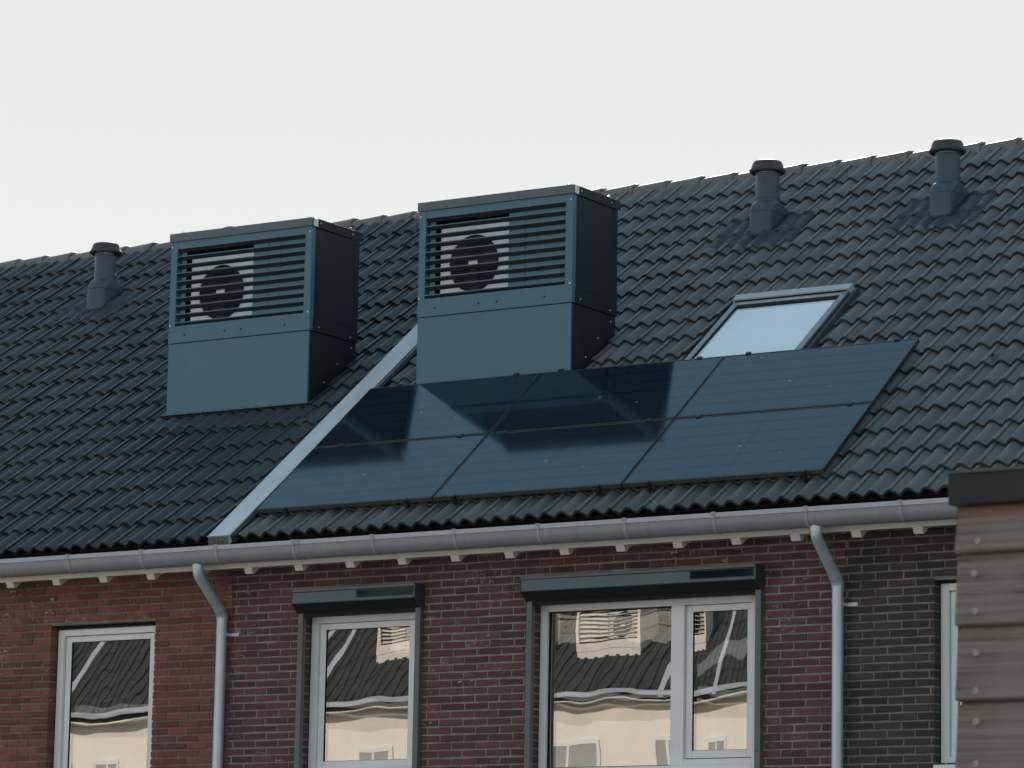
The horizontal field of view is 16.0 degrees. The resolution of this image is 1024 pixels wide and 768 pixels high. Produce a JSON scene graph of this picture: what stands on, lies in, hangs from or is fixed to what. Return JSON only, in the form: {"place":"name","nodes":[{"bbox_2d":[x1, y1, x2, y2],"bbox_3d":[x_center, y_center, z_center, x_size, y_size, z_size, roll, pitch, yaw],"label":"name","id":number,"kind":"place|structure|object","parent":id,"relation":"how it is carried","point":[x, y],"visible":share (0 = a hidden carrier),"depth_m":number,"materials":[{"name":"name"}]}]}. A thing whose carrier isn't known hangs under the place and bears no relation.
{"place":"outdoors","nodes":[
{"label":"outdoors","id":0,"kind":"place"},
{"bbox_2d":[0,0,1023,262],"label":"sky","id":1,"kind":"structure","parent":0,"point":[131,123],"materials":[{"name":"white"}]},
{"bbox_2d":[814,229,1023,767],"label":"terraced house","id":2,"kind":"structure","parent":0,"point":[956,402],"depth_m":27.44,"materials":[{"name":"grey tile"}]},
{"bbox_2d":[933,580,960,767],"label":"window","id":3,"kind":"structure","parent":2,"relation":"in","point":[949,631],"depth_m":27.20,"materials":[{"name":"white plastic"}]},
{"bbox_2d":[946,466,1023,767],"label":"garden shed","id":4,"kind":"structure","parent":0,"point":[988,503],"depth_m":7.42,"materials":[{"name":"brown wood"}]},
{"label":"ground","id":5,"kind":"structure","parent":0,"visible":0},
{"bbox_2d":[0,211,751,767],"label":"terraced house","id":6,"kind":"structure","parent":5,"relation":"on","point":[116,609],"depth_m":31.90,"materials":[{"name":"grey tile"}]},
{"bbox_2d":[51,242,142,320],"bbox_3d":[-4.165,-1.007,37.038,0.820,0.870,0.697,-5,-12,32],"label":"roof vent","id":7,"kind":"object","parent":6,"relation":"on","point":[107,293],"visible":1,"depth_m":36.96,"materials":[{"name":"grey plastic"}]},
{"bbox_2d":[53,623,155,767],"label":"window","id":8,"kind":"structure","parent":6,"relation":"in","point":[111,685],"depth_m":31.52,"materials":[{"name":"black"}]},
{"bbox_2d":[141,216,362,432],"bbox_3d":[-2.363,-0.471,33.303,1.810,1.948,1.042,-5,-12,32],"label":"rooftop unit","id":9,"kind":"object","parent":6,"relation":"on","point":[263,316],"visible":1,"depth_m":33.05,"materials":[{"name":"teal metal"}]},
{"bbox_2d":[197,137,1023,767],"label":"terraced house","id":10,"kind":"structure","parent":5,"relation":"on","point":[431,635],"depth_m":29.57,"materials":[{"name":"grey tile"}]},
{"bbox_2d":[308,612,414,767],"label":"window","id":11,"kind":"structure","parent":10,"relation":"in","point":[369,663],"depth_m":30.08,"materials":[{"name":"black"}]},
{"bbox_2d":[255,434,486,516],"bbox_3d":[-0.950,0.555,30.870,1.773,0.143,2.084,-5,26,32],"label":"solar panel","id":12,"kind":"object","parent":10,"relation":"on","point":[407,473],"visible":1,"depth_m":30.44,"materials":[{"name":"blue glass"}]},
{"bbox_2d":[315,373,541,447],"bbox_3d":[-0.710,0.240,31.297,1.773,0.069,1.062,-5,26,32],"label":"solar panel","id":13,"kind":"object","parent":10,"relation":"on","point":[468,407],"visible":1,"depth_m":31.26,"materials":[{"name":"blue glass"}]},
{"bbox_2d":[416,183,620,383],"bbox_3d":[-0.039,-0.684,31.848,1.810,1.955,1.041,-5,-12,32],"label":"rooftop unit","id":14,"kind":"object","parent":10,"relation":"on","point":[521,282],"visible":1,"depth_m":31.62,"materials":[{"name":"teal metal"}]},
{"bbox_2d":[433,418,672,505],"bbox_3d":[0.559,0.419,29.924,1.773,0.143,2.084,-5,26,32],"label":"solar panel","id":15,"kind":"object","parent":10,"relation":"on","point":[598,458],"visible":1,"depth_m":29.49,"materials":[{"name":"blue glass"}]},
{"bbox_2d":[490,356,723,433],"bbox_3d":[0.799,0.104,30.352,1.773,0.069,1.062,-5,26,32],"label":"solar panel","id":16,"kind":"object","parent":10,"relation":"attached to","point":[562,398],"visible":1,"depth_m":30.32,"materials":[{"name":"blue glass"}]},
{"bbox_2d":[538,595,754,767],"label":"window","id":17,"kind":"structure","parent":10,"relation":"in","point":[621,685],"depth_m":28.63,"materials":[{"name":"black"}]},
{"bbox_2d":[622,402,872,492],"bbox_3d":[2.068,0.284,28.979,1.773,0.143,2.084,-5,26,32],"label":"solar panel","id":18,"kind":"object","parent":10,"relation":"on","point":[805,443],"visible":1,"depth_m":28.54,"materials":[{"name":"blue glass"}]},
{"bbox_2d":[706,159,814,249],"bbox_3d":[2.283,-1.591,33.011,0.850,0.896,0.730,-5,-12,32],"label":"roof vent","id":19,"kind":"object","parent":10,"relation":"on","point":[769,213],"visible":1,"depth_m":32.94,"materials":[{"name":"grey plastic"}]},
{"bbox_2d":[684,283,860,359],"bbox_3d":[2.136,-0.468,30.770,1.295,0.145,1.410,-5,25,32],"label":"roof window","id":20,"kind":"structure","parent":10,"relation":"in","point":[791,319],"depth_m":30.78,"materials":[{"name":"black"}]},
{"bbox_2d":[676,338,919,418],"bbox_3d":[2.308,-0.031,29.406,1.773,0.069,1.062,-5,26,32],"label":"solar panel","id":21,"kind":"object","parent":10,"relation":"attached to","point":[748,382],"visible":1,"depth_m":29.36,"materials":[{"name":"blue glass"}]},
{"bbox_2d":[886,138,995,229],"bbox_3d":[3.795,-1.714,32.032,0.830,0.881,0.714,-5,-12,32],"label":"roof vent","id":22,"kind":"object","parent":10,"relation":"on","point":[950,199],"visible":1,"depth_m":31.96,"materials":[{"name":"grey plastic"}]}
]}

